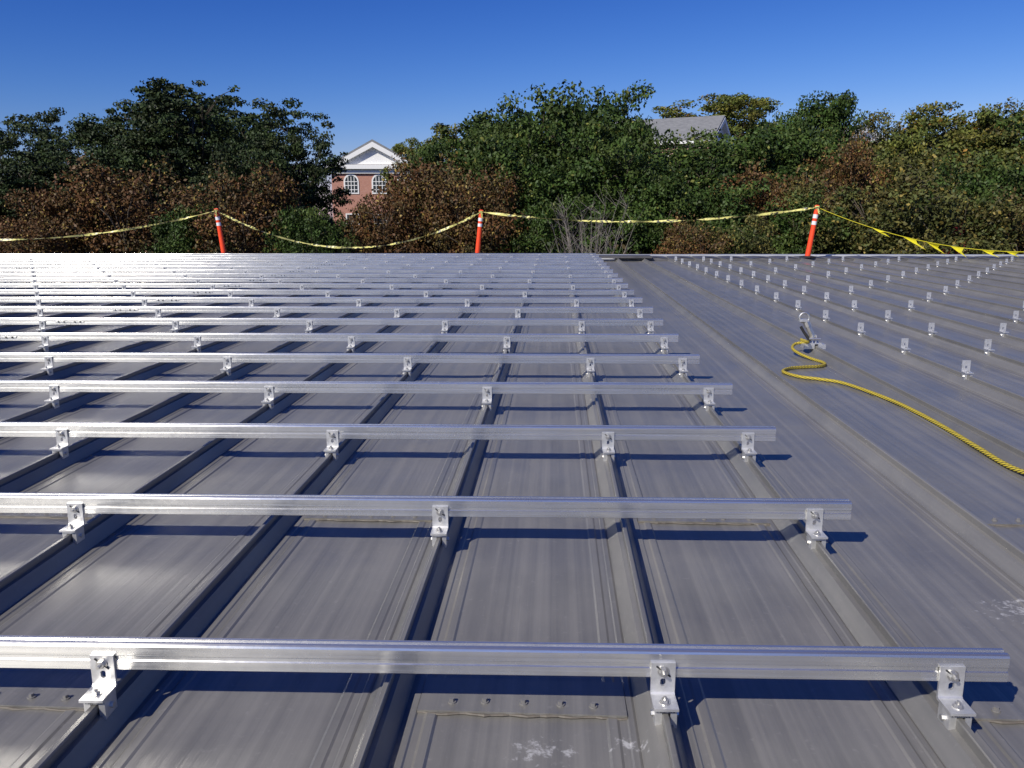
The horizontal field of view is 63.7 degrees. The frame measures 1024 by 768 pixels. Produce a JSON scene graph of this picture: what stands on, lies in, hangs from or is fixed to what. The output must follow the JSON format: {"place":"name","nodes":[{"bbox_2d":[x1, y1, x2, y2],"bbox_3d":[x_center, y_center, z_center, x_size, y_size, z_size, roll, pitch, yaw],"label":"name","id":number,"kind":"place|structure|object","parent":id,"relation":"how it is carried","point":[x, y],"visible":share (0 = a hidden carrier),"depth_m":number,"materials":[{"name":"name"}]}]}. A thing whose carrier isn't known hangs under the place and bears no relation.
{"place":"outdoors","nodes":[
{"label":"outdoors","id":0,"kind":"place"},
{"bbox_2d":[0,256,1023,767],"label":"metal roof","id":1,"kind":"structure","parent":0,"point":[914,552],"depth_m":2.86,"materials":[{"name":"paint"}]},
{"bbox_2d":[0,253,595,255],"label":"mounting rail","id":2,"kind":"object","parent":1,"relation":"on","point":[302,254],"visible":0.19,"depth_m":19.56,"materials":[{"name":"metal"}]},
{"bbox_2d":[0,255,598,257],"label":"mounting rail","id":3,"kind":"object","parent":1,"relation":"on","point":[316,256],"visible":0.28,"depth_m":18.63,"materials":[{"name":"metal"}]},
{"bbox_2d":[0,257,601,259],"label":"mounting rail","id":4,"kind":"object","parent":1,"relation":"on","point":[538,258],"visible":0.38,"depth_m":17.68,"materials":[{"name":"metal"}]},
{"bbox_2d":[0,260,603,262],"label":"mounting rail","id":5,"kind":"object","parent":1,"relation":"on","point":[301,261],"visible":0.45,"depth_m":16.76,"materials":[{"name":"metal"}]},
{"bbox_2d":[0,263,606,265],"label":"mounting rail","id":6,"kind":"object","parent":1,"relation":"on","point":[303,264],"visible":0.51,"depth_m":15.82,"materials":[{"name":"metal"}]},
{"bbox_2d":[0,266,609,268],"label":"mounting rail","id":7,"kind":"object","parent":1,"relation":"on","point":[304,267],"visible":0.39,"depth_m":14.88,"materials":[{"name":"metal"}]},
{"bbox_2d":[0,269,612,277],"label":"mounting rail","id":8,"kind":"object","parent":1,"relation":"on","point":[306,270],"visible":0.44,"depth_m":13.95,"materials":[{"name":"metal"}]},
{"bbox_2d":[0,273,617,282],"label":"mounting rail","id":9,"kind":"object","parent":1,"relation":"on","point":[336,275],"visible":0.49,"depth_m":13.01,"materials":[{"name":"metal"}]},
{"bbox_2d":[0,278,622,282],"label":"mounting rail","id":10,"kind":"object","parent":1,"relation":"on","point":[281,280],"visible":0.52,"depth_m":12.08,"materials":[{"name":"metal"}]},
{"bbox_2d":[0,283,627,289],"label":"mounting rail","id":11,"kind":"object","parent":1,"relation":"on","point":[482,286],"visible":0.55,"depth_m":11.14,"materials":[{"name":"metal"}]},
{"bbox_2d":[0,289,633,296],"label":"mounting rail","id":12,"kind":"object","parent":1,"relation":"on","point":[133,292],"visible":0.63,"depth_m":10.22,"materials":[{"name":"metal"}]},
{"bbox_2d":[0,297,642,306],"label":"mounting rail","id":13,"kind":"object","parent":1,"relation":"on","point":[356,300],"visible":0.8,"depth_m":9.27,"materials":[{"name":"metal"}]},
{"bbox_2d":[0,306,652,318],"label":"mounting rail","id":14,"kind":"object","parent":1,"relation":"on","point":[159,310],"visible":0.88,"depth_m":8.34,"materials":[{"name":"metal"}]},
{"bbox_2d":[0,317,662,333],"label":"mounting rail","id":15,"kind":"object","parent":1,"relation":"on","point":[447,322],"visible":0.94,"depth_m":7.39,"materials":[{"name":"metal"}]},
{"bbox_2d":[0,332,677,353],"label":"mounting rail","id":16,"kind":"object","parent":1,"relation":"on","point":[43,337],"visible":0.99,"depth_m":6.46,"materials":[{"name":"metal"}]},
{"bbox_2d":[0,352,699,376],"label":"mounting rail","id":17,"kind":"object","parent":1,"relation":"on","point":[404,358],"visible":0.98,"depth_m":5.53,"materials":[{"name":"metal"}]},
{"bbox_2d":[0,380,732,410],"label":"mounting rail","id":18,"kind":"object","parent":1,"relation":"on","point":[482,388],"visible":0.97,"depth_m":4.59,"materials":[{"name":"metal"}]},
{"bbox_2d":[0,422,775,462],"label":"mounting rail","id":19,"kind":"object","parent":1,"relation":"on","point":[611,434],"visible":0.97,"depth_m":3.65,"materials":[{"name":"metal"}]},
{"bbox_2d":[0,492,851,548],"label":"mounting rail","id":20,"kind":"object","parent":1,"relation":"on","point":[444,508],"visible":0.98,"depth_m":2.72,"materials":[{"name":"metal"}]},
{"bbox_2d":[0,635,1009,729],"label":"mounting rail","id":21,"kind":"object","parent":1,"relation":"on","point":[944,667],"visible":1,"depth_m":1.78,"materials":[{"name":"metal"}]},
{"bbox_2d":[0,511,1023,724],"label":"panel laps","id":22,"kind":"object","parent":1,"relation":"on","point":[441,696],"visible":0.84,"depth_m":1.92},
{"bbox_2d":[599,255,1023,260],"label":"ridge flashing","id":23,"kind":"object","parent":1,"relation":"on","point":[663,258],"visible":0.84,"depth_m":19.31,"materials":[{"name":"metal"}]},
{"bbox_2d":[799,205,818,257],"bbox_3d":[6.909,-3.543,19.143,0.370,1.206,0.351,5,13,25],"label":"delineator post","id":24,"kind":"object","parent":23,"relation":"on","point":[811,236],"visible":1,"depth_m":19.12,"materials":[{"name":"orange plastic"}]},
{"bbox_2d":[484,206,819,222],"bbox_3d":[3.142,-4.052,19.741,8.048,0.385,0.135,2,12,10],"label":"caution tape","id":25,"kind":"object","parent":24,"relation":"attached to","point":[728,217],"visible":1,"depth_m":19.70,"materials":[{"name":"plastic"}]},
{"bbox_2d":[820,208,1018,256],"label":"pennant flags","id":26,"kind":"object","parent":24,"relation":"attached to","point":[957,249],"visible":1,"depth_m":19.14,"materials":[{"name":"yellow plastic"}]},
{"bbox_2d":[798,312,825,348],"bbox_3d":[2.377,-0.430,6.554,0.215,0.290,0.112,0,12,3],"label":"roof anchor","id":27,"kind":"object","parent":1,"relation":"on","point":[812,336],"visible":0.94,"depth_m":6.53,"materials":[{"name":"metal"}]},
{"bbox_2d":[781,338,1023,474],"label":"safety rope","id":28,"kind":"object","parent":1,"relation":"on","point":[988,454],"visible":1,"depth_m":4.84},
{"bbox_2d":[0,0,1023,216],"label":"sky","id":29,"kind":"structure","parent":0,"point":[385,72],"materials":[{"name":"blue"}]},
{"bbox_3d":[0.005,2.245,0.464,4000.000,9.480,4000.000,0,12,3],"label":"ground","id":30,"kind":"structure","parent":0,"visible":0},
{"bbox_2d":[0,174,68,246],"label":"locust tree","id":31,"kind":"object","parent":30,"relation":"on","point":[2,200],"visible":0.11,"depth_m":39.54,"materials":[{"name":"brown plant"}]},
{"bbox_2d":[0,211,78,253],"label":"sumac bush","id":32,"kind":"object","parent":30,"relation":"on","point":[43,245],"visible":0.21,"depth_m":34.13,"materials":[{"name":"brown plant"}]},
{"bbox_2d":[0,107,80,193],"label":"locust tree","id":33,"kind":"object","parent":30,"relation":"on","point":[46,121],"visible":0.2,"depth_m":51.11,"materials":[{"name":"green plant"}]},
{"bbox_2d":[0,150,137,253],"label":"locust tree","id":34,"kind":"object","parent":30,"relation":"on","point":[36,166],"visible":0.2,"depth_m":40.66,"materials":[{"name":"green plant"}]},
{"bbox_2d":[0,112,138,227],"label":"locust tree","id":35,"kind":"object","parent":30,"relation":"on","point":[39,135],"visible":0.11,"depth_m":48.43,"materials":[{"name":"green plant"}]},
{"bbox_2d":[0,183,144,253],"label":"sumac bush","id":36,"kind":"object","parent":30,"relation":"on","point":[32,198],"visible":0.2,"depth_m":36.33,"materials":[{"name":"brown plant"}]},
{"bbox_2d":[43,131,180,251],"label":"locust tree","id":37,"kind":"object","parent":30,"relation":"on","point":[136,144],"visible":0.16,"depth_m":42.67,"materials":[{"name":"green plant"}]},
{"bbox_2d":[26,152,201,253],"bbox_3d":[-17.753,-5.615,37.398,7.870,9.388,8.330,-9,15,-37],"label":"sumac bush","id":38,"kind":"object","parent":30,"relation":"on","point":[97,192],"visible":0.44,"depth_m":35.92,"materials":[{"name":"brown plant"}]},
{"bbox_2d":[65,95,228,171],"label":"locust tree","id":39,"kind":"object","parent":30,"relation":"on","point":[95,134],"visible":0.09,"depth_m":49.65,"materials":[{"name":"green plant"}]},
{"bbox_2d":[96,118,219,232],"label":"locust tree","id":40,"kind":"object","parent":30,"relation":"on","point":[166,145],"visible":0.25,"depth_m":44.19,"materials":[{"name":"green plant"}]},
{"bbox_2d":[138,200,218,253],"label":"maple tree","id":41,"kind":"object","parent":30,"relation":"on","point":[170,239],"visible":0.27,"depth_m":34.65,"materials":[{"name":"green plant"}]},
{"bbox_2d":[88,77,283,252],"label":"locust tree","id":42,"kind":"object","parent":30,"relation":"on","point":[166,101],"visible":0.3,"depth_m":45.06,"materials":[{"name":"green plant"}]},
{"bbox_2d":[132,97,303,244],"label":"locust tree","id":43,"kind":"object","parent":30,"relation":"on","point":[255,104],"visible":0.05,"depth_m":51.10,"materials":[{"name":"green plant"}]},
{"bbox_2d":[171,132,294,252],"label":"locust tree","id":44,"kind":"object","parent":30,"relation":"on","point":[255,147],"visible":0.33,"depth_m":40.68,"materials":[{"name":"green plant"}]},
{"bbox_2d":[168,159,310,253],"bbox_3d":[-12.012,-5.125,36.473,7.286,9.332,7.155,4,12,20],"label":"sumac bush","id":45,"kind":"object","parent":30,"relation":"on","point":[244,209],"visible":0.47,"depth_m":34.95,"materials":[{"name":"brown plant"}]},
{"bbox_2d":[216,97,352,252],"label":"locust tree","id":46,"kind":"object","parent":30,"relation":"on","point":[282,115],"visible":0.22,"depth_m":45.47,"materials":[{"name":"green plant"}]},
{"bbox_2d":[262,205,327,252],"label":"maple tree","id":47,"kind":"object","parent":30,"relation":"on","point":[290,223],"visible":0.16,"depth_m":34.34,"materials":[{"name":"green plant"}]},
{"bbox_2d":[250,126,348,227],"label":"locust tree","id":48,"kind":"object","parent":30,"relation":"on","point":[316,172],"visible":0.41,"depth_m":44.54,"materials":[{"name":"green plant"}]},
{"bbox_2d":[282,205,359,252],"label":"maple tree","id":49,"kind":"object","parent":30,"relation":"on","point":[318,230],"visible":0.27,"depth_m":33.75,"materials":[{"name":"green plant"}]},
{"bbox_2d":[331,164,399,223],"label":"walls","id":50,"kind":"structure","parent":30,"relation":"on","point":[365,183],"depth_m":78.61,"materials":[{"name":"red brick"}]},
{"bbox_2d":[326,142,409,173],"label":"pediment","id":51,"kind":"structure","parent":50,"relation":"attached to","point":[372,153],"depth_m":77.95,"materials":[{"name":"white"}]},
{"bbox_2d":[344,174,400,227],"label":"windows","id":52,"kind":"structure","parent":50,"relation":"attached to","point":[351,182],"depth_m":78.44,"materials":[{"name":"white"}]},
{"bbox_2d":[336,189,434,252],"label":"sumac bush","id":53,"kind":"object","parent":30,"relation":"on","point":[366,223],"visible":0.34,"depth_m":34.80,"materials":[{"name":"brown plant"}]},
{"bbox_2d":[380,137,422,210],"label":"yellow green tree","id":54,"kind":"object","parent":30,"relation":"on","point":[398,148],"visible":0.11,"depth_m":59.77,"materials":[{"name":"brown plant"}]},
{"bbox_2d":[343,147,514,252],"bbox_3d":[-3.614,-5.651,38.011,8.082,10.046,8.555,7,13,29],"label":"sumac bush","id":55,"kind":"object","parent":30,"relation":"on","point":[432,182],"visible":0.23,"depth_m":35.71,"materials":[{"name":"brown plant"}]},
{"bbox_2d":[395,134,464,222],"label":"maple tree","id":56,"kind":"object","parent":30,"relation":"on","point":[427,153],"visible":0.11,"depth_m":55.57,"materials":[{"name":"green plant"}]},
{"bbox_2d":[406,122,473,177],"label":"yellow green tree","id":57,"kind":"object","parent":30,"relation":"on","point":[446,135],"visible":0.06,"depth_m":58.55,"materials":[{"name":"brown plant"}]},
{"bbox_2d":[390,161,532,252],"bbox_3d":[-1.980,-4.908,35.809,6.375,9.325,6.260,-2,12,-9],"label":"sumac bush","id":58,"kind":"object","parent":30,"relation":"on","point":[468,234],"visible":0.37,"depth_m":34.58,"materials":[{"name":"brown plant"}]},
{"bbox_2d":[409,108,545,229],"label":"maple tree","id":59,"kind":"object","parent":30,"relation":"on","point":[478,118],"visible":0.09,"depth_m":43.47,"materials":[{"name":"green plant"}]},
{"bbox_2d":[0,225,993,253],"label":"undergrowth","id":60,"kind":"object","parent":30,"relation":"on","point":[518,247],"visible":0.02,"depth_m":34.48,"materials":[{"name":"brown plant"}]},
{"bbox_2d":[451,116,562,245],"bbox_3d":[-0.136,-6.835,39.479,6.633,11.292,6.604,10,16,41],"label":"maple tree","id":61,"kind":"object","parent":30,"relation":"on","point":[508,159],"visible":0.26,"depth_m":37.58,"materials":[{"name":"green plant"}]},
{"bbox_2d":[491,193,586,252],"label":"maple tree","id":62,"kind":"object","parent":30,"relation":"on","point":[535,225],"visible":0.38,"depth_m":34.76,"materials":[{"name":"green plant"}]},
{"bbox_2d":[463,79,629,224],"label":"maple tree","id":63,"kind":"object","parent":30,"relation":"on","point":[608,131],"visible":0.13,"depth_m":40.40,"materials":[{"name":"green plant"}]},
{"bbox_2d":[501,158,617,252],"bbox_3d":[2.123,-5.635,38.208,5.812,9.226,6.193,6,13,27],"label":"maple tree","id":64,"kind":"object","parent":30,"relation":"on","point":[574,177],"visible":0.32,"depth_m":36.13,"materials":[{"name":"green plant"}]},
{"bbox_2d":[533,113,637,208],"bbox_3d":[3.381,-7.240,40.640,6.836,11.297,6.803,2,12,12],"label":"maple tree","id":65,"kind":"object","parent":30,"relation":"on","point":[576,150],"visible":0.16,"depth_m":38.22,"materials":[{"name":"green plant"}]},
{"bbox_2d":[543,186,643,253],"bbox_3d":[2.896,-3.374,29.801,3.620,7.338,2.682,0,12,3],"label":"bare shrub","id":66,"kind":"object","parent":30,"relation":"on","point":[580,232],"visible":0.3,"depth_m":29.25,"materials":[{"name":"grey plant"}]},
{"bbox_2d":[546,79,655,163],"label":"maple tree","id":67,"kind":"object","parent":30,"relation":"on","point":[627,98],"visible":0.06,"depth_m":43.90,"materials":[{"name":"green plant"}]},
{"bbox_2d":[549,132,669,251],"bbox_3d":[4.415,-6.267,38.493,7.118,10.117,7.152,8,14,34],"label":"maple tree","id":68,"kind":"object","parent":30,"relation":"on","point":[606,153],"visible":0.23,"depth_m":36.49,"materials":[{"name":"green plant"}]},
{"bbox_2d":[571,194,678,253],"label":"maple tree","id":69,"kind":"object","parent":30,"relation":"on","point":[645,243],"visible":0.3,"depth_m":34.34,"materials":[{"name":"green plant"}]},
{"bbox_2d":[606,113,678,175],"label":"maple tree","id":70,"kind":"object","parent":30,"relation":"on","point":[637,128],"visible":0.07,"depth_m":41.24,"materials":[{"name":"green plant"}]},
{"bbox_2d":[615,173,730,253],"bbox_3d":[6.973,-5.073,36.598,5.427,8.306,5.093,0,12,1],"label":"maple tree","id":71,"kind":"object","parent":30,"relation":"on","point":[658,192],"visible":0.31,"depth_m":34.89,"materials":[{"name":"green plant"}]},
{"bbox_2d":[618,131,763,241],"bbox_3d":[8.685,-7.145,41.183,8.322,10.514,8.358,4,12,20],"label":"maple tree","id":72,"kind":"object","parent":30,"relation":"on","point":[693,174],"visible":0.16,"depth_m":39.41,"materials":[{"name":"green plant"}]},
{"bbox_2d":[654,126,728,189],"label":"maple tree","id":73,"kind":"object","parent":30,"relation":"on","point":[677,146],"visible":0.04,"depth_m":45.13,"materials":[{"name":"green plant"}]},
{"bbox_2d":[651,212,733,253],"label":"sumac bush","id":74,"kind":"object","parent":30,"relation":"on","point":[679,246],"visible":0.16,"depth_m":31.16,"materials":[{"name":"brown plant"}]},
{"bbox_2d":[653,177,778,253],"bbox_3d":[8.539,-4.895,36.093,6.139,8.051,6.169,-9,14,-36],"label":"maple tree","id":75,"kind":"object","parent":30,"relation":"on","point":[706,205],"visible":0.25,"depth_m":34.96,"materials":[{"name":"green plant"}]},
{"bbox_2d":[652,93,782,136],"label":"yellow green tree","id":76,"kind":"object","parent":30,"relation":"on","point":[674,113],"visible":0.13,"depth_m":103.74,"materials":[{"name":"brown plant"}]},
{"bbox_2d":[686,209,780,253],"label":"olive green bush","id":77,"kind":"object","parent":30,"relation":"on","point":[753,247],"visible":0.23,"depth_m":31.43,"materials":[{"name":"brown plant"}]},
{"bbox_2d":[712,92,777,140],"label":"yellow green tree","id":78,"kind":"object","parent":30,"relation":"on","point":[754,113],"visible":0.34,"depth_m":100.10,"materials":[{"name":"brown plant"}]},
{"bbox_2d":[696,122,829,212],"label":"maple tree","id":79,"kind":"object","parent":30,"relation":"on","point":[749,146],"visible":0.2,"depth_m":42.18,"materials":[{"name":"green plant"}]},
{"bbox_2d":[708,157,846,239],"bbox_3d":[11.432,-5.668,37.938,7.019,9.107,7.430,-7,13,-29],"label":"sumac bush","id":80,"kind":"object","parent":30,"relation":"on","point":[765,196],"visible":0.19,"depth_m":36.52,"materials":[{"name":"brown plant"}]},
{"bbox_2d":[755,109,816,164],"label":"maple tree","id":81,"kind":"object","parent":30,"relation":"on","point":[798,122],"visible":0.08,"depth_m":52.48,"materials":[{"name":"green plant"}]},
{"bbox_2d":[745,188,856,253],"bbox_3d":[12.305,-4.447,35.166,4.776,7.593,4.755,2,12,9],"label":"maple tree","id":82,"kind":"object","parent":30,"relation":"on","point":[786,243],"visible":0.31,"depth_m":34.05,"materials":[{"name":"green plant"}]},
{"bbox_2d":[757,122,869,202],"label":"maple tree","id":83,"kind":"object","parent":30,"relation":"on","point":[814,150],"visible":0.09,"depth_m":43.77,"materials":[{"name":"green plant"}]},
{"bbox_2d":[793,89,875,182],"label":"maple tree","id":84,"kind":"object","parent":30,"relation":"on","point":[831,119],"visible":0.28,"depth_m":55.45,"materials":[{"name":"green plant"}]},
{"bbox_2d":[790,129,904,247],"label":"sumac bush","id":85,"kind":"object","parent":30,"relation":"on","point":[859,168],"visible":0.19,"depth_m":40.94,"materials":[{"name":"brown plant"}]},
{"bbox_2d":[762,177,933,253],"bbox_3d":[13.996,-4.557,34.790,6.339,8.184,7.030,-11,16,-43],"label":"olive green bush","id":86,"kind":"object","parent":30,"relation":"on","point":[825,241],"visible":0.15,"depth_m":33.99,"materials":[{"name":"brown plant"}]},
{"bbox_2d":[853,108,928,187],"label":"olive green bush","id":87,"kind":"object","parent":30,"relation":"on","point":[872,127],"visible":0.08,"depth_m":58.81,"materials":[{"name":"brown plant"}]},
{"bbox_2d":[858,128,952,208],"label":"yellow green tree","id":88,"kind":"object","parent":30,"relation":"on","point":[901,143],"visible":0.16,"depth_m":46.28,"materials":[{"name":"brown plant"}]},
{"bbox_2d":[815,167,1018,253],"bbox_3d":[15.623,-4.224,32.947,7.845,8.523,7.527,9,15,38],"label":"olive green bush","id":89,"kind":"object","parent":30,"relation":"on","point":[904,219],"visible":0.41,"depth_m":31.04,"materials":[{"name":"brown plant"}]},
{"bbox_2d":[829,146,1023,245],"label":"olive green bush","id":90,"kind":"object","parent":30,"relation":"on","point":[899,165],"visible":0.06,"depth_m":41.56,"materials":[{"name":"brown plant"}]},
{"bbox_2d":[880,101,998,185],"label":"yellow green tree","id":91,"kind":"object","parent":30,"relation":"on","point":[939,123],"visible":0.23,"depth_m":53.49,"materials":[{"name":"brown plant"}]},
{"bbox_2d":[896,187,1023,253],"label":"olive green bush","id":92,"kind":"object","parent":30,"relation":"on","point":[1009,208],"visible":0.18,"depth_m":30.49,"materials":[{"name":"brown plant"}]},
{"bbox_2d":[903,150,1023,239],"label":"maple tree","id":93,"kind":"object","parent":30,"relation":"on","point":[968,183],"visible":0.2,"depth_m":36.97,"materials":[{"name":"green plant"}]},
{"bbox_2d":[903,129,1023,200],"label":"yellow green tree","id":94,"kind":"object","parent":30,"relation":"on","point":[1004,152],"visible":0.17,"depth_m":43.15,"materials":[{"name":"brown plant"}]},
{"bbox_2d":[921,97,1023,185],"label":"tree","id":95,"kind":"object","parent":30,"relation":"on","point":[1006,106],"visible":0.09,"depth_m":50.80,"materials":[{"name":"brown plant"}]},
{"bbox_2d":[955,164,1023,234],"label":"maple tree","id":96,"kind":"object","parent":30,"relation":"on","point":[1021,177],"visible":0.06,"depth_m":36.58,"materials":[{"name":"green plant"}]},
{"bbox_2d":[961,107,1023,172],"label":"yellow green tree","id":97,"kind":"object","parent":30,"relation":"on","point":[987,115],"visible":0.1,"depth_m":49.73,"materials":[{"name":"brown plant"}]},
{"bbox_2d":[970,182,1023,253],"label":"sumac bush","id":98,"kind":"object","parent":30,"relation":"on","point":[1021,243],"visible":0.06,"depth_m":31.89,"materials":[{"name":"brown plant"}]},
{"bbox_2d":[994,109,1023,149],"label":"maple tree","id":99,"kind":"object","parent":30,"relation":"on","point":[1016,117],"visible":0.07,"depth_m":45.08,"materials":[{"name":"green plant"}]},
{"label":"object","id":100,"kind":"object","parent":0,"visible":0},
{"bbox_2d":[596,254,1023,258],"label":"edge trim","id":101,"kind":"structure","parent":100,"relation":"on","point":[844,255],"depth_m":20.19,"materials":[{"name":"metal"}]},
{"bbox_2d":[215,208,225,252],"bbox_3d":[-7.328,-3.860,20.860,0.351,1.148,0.351,-4,12,-19],"label":"delineator post","id":102,"kind":"object","parent":101,"relation":"on","point":[220,235],"visible":0.87,"depth_m":20.84,"materials":[{"name":"orange plastic"}]},
{"bbox_2d":[0,209,218,240],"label":"caution tape","id":103,"kind":"object","parent":102,"relation":"attached to","point":[138,227],"visible":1,"depth_m":20.99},
{"bbox_2d":[219,211,483,248],"bbox_3d":[-4.103,-3.888,20.669,6.807,0.976,0.134,0,12,3],"label":"caution tape","id":104,"kind":"object","parent":102,"relation":"attached to","point":[395,243],"visible":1,"depth_m":20.76,"materials":[{"name":"plastic"}]},
{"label":"walls","id":105,"kind":"object","parent":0,"visible":0},
{"bbox_2d":[615,115,730,141],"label":"roof","id":106,"kind":"structure","parent":105,"relation":"on","point":[683,125],"depth_m":87.00,"materials":[{"name":"stone"}]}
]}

